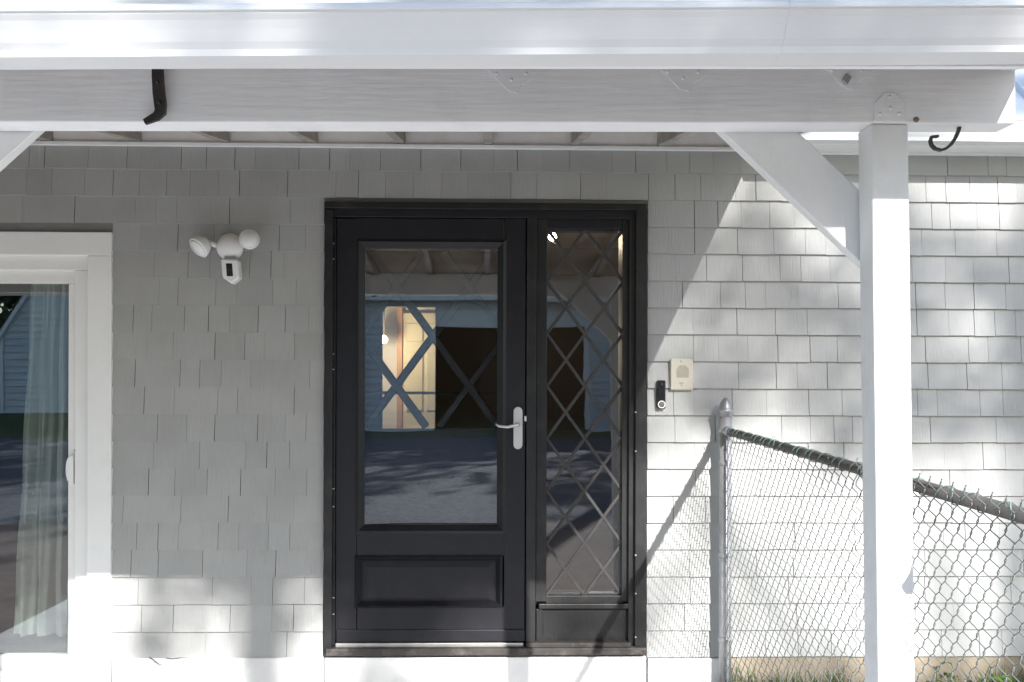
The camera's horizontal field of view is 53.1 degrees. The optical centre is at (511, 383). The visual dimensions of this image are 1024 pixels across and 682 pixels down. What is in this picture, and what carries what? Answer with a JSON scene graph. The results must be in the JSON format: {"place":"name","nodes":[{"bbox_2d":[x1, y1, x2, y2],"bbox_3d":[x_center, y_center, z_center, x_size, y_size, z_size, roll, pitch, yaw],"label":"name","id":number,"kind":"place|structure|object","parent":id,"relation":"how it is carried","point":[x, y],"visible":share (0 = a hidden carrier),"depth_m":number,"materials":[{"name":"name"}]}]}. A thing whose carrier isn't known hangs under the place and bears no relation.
{"place":"outdoors","nodes":[
{"label":"outdoors","id":0,"kind":"place"},
{"bbox_2d":[694,659,1023,681],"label":"grass","id":1,"kind":"structure","parent":0,"point":[777,679],"depth_m":4.82,"materials":[{"name":"green plant"}]},
{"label":"ground","id":2,"kind":"structure","parent":0,"visible":0},
{"bbox_2d":[0,69,1023,681],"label":"house","id":3,"kind":"structure","parent":2,"relation":"on","point":[488,461],"depth_m":4.84,"materials":[{"name":"paint"}]},
{"bbox_2d":[13,284,67,636],"bbox_3d":[-2.296,0.188,5.034,0.316,2.090,0.099,0,0,-1],"label":"curtain","id":4,"kind":"object","parent":3,"relation":"hanging from","point":[41,588],"visible":0.73,"depth_m":5.02,"materials":[{"name":"white fabric"}]},
{"bbox_2d":[0,231,112,681],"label":"sliding door","id":5,"kind":"structure","parent":3,"relation":"in","point":[83,261],"depth_m":4.77,"materials":[{"name":"white plastic"}]},
{"bbox_2d":[189,229,259,283],"bbox_3d":[-1.313,-0.582,4.709,0.324,0.244,0.172,0,0,-1],"label":"floodlight camera","id":6,"kind":"object","parent":3,"relation":"attached to","point":[229,247],"visible":1,"depth_m":4.67,"materials":[{"name":"white plastic"}]},
{"bbox_2d":[383,310,387,342],"bbox_3d":[-1.188,-0.780,9.513,0.070,0.807,0.070,0,0,-1],"label":"pendant lamp","id":7,"kind":"object","parent":3,"relation":"hanging from","point":[385,339],"visible":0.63,"depth_m":9.51,"materials":[{"name":"white glass"}]},
{"bbox_2d":[397,308,434,427],"bbox_3d":[-0.877,0.259,9.956,0.480,1.997,0.070,0,0,-1],"label":"hall door","id":8,"kind":"structure","parent":3,"relation":"in","point":[410,335],"depth_m":9.94,"materials":[{"name":"beige paint"}]},
{"bbox_2d":[333,218,525,641],"bbox_3d":[-0.387,0.215,4.821,0.909,1.998,0.097,0,0,-1],"label":"storm door","id":9,"kind":"structure","parent":3,"relation":"in","point":[395,582],"depth_m":4.83,"materials":[{"name":"black paint"}]},
{"bbox_2d":[365,222,525,604],"bbox_3d":[-0.388,0.230,4.957,0.909,2.038,0.040,0,0,-1],"label":"inner door","id":10,"kind":"structure","parent":3,"relation":"in","point":[423,475],"depth_m":4.94,"materials":[{"name":"black paint"}]},
{"bbox_2d":[656,380,665,408],"bbox_3d":[0.703,0.049,4.831,0.041,0.135,0.041,0,0,-1],"label":"video doorbell","id":11,"kind":"object","parent":3,"relation":"attached to","point":[660,394],"visible":1,"depth_m":4.81,"materials":[{"name":"plastic"}]},
{"bbox_2d":[669,359,692,390],"bbox_3d":[0.801,-0.044,4.842,0.110,0.152,0.026,0,0,-1],"label":"intercom","id":12,"kind":"object","parent":3,"relation":"attached to","point":[681,374],"visible":1,"depth_m":4.83,"materials":[{"name":"beige plastic"}]},
{"bbox_2d":[0,0,1023,681],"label":"porch","id":13,"kind":"object","parent":2,"relation":"on","point":[760,86],"visible":1,"depth_m":2.43,"materials":[{"name":"white wood"}]},
{"bbox_2d":[143,69,166,124],"bbox_3d":[-0.843,-0.692,2.416,0.053,0.158,0.017,0,0,-1],"label":"iron strap","id":14,"kind":"object","parent":13,"relation":"attached to","point":[159,99],"visible":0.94,"depth_m":2.41,"materials":[{"name":"black metal"}]},
{"bbox_2d":[928,126,960,151],"bbox_3d":[1.044,-0.598,2.466,0.079,0.076,0.012,0,0,-1],"label":"hook","id":15,"kind":"object","parent":13,"relation":"attached to","point":[932,146],"visible":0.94,"depth_m":2.46,"materials":[{"name":"metal"}]},
{"bbox_2d":[718,398,1023,681],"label":"chain link fence","id":16,"kind":"object","parent":2,"relation":"on","point":[1004,509],"visible":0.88,"depth_m":3.50,"materials":[{"name":"metal"}]},
{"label":"soil bed","id":17,"kind":"structure","parent":0,"visible":0},
{"bbox_2d":[935,662,1011,681],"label":"weed","id":18,"kind":"object","parent":17,"relation":"on","point":[994,677],"visible":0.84,"depth_m":4.78,"materials":[{"name":"green plant"}]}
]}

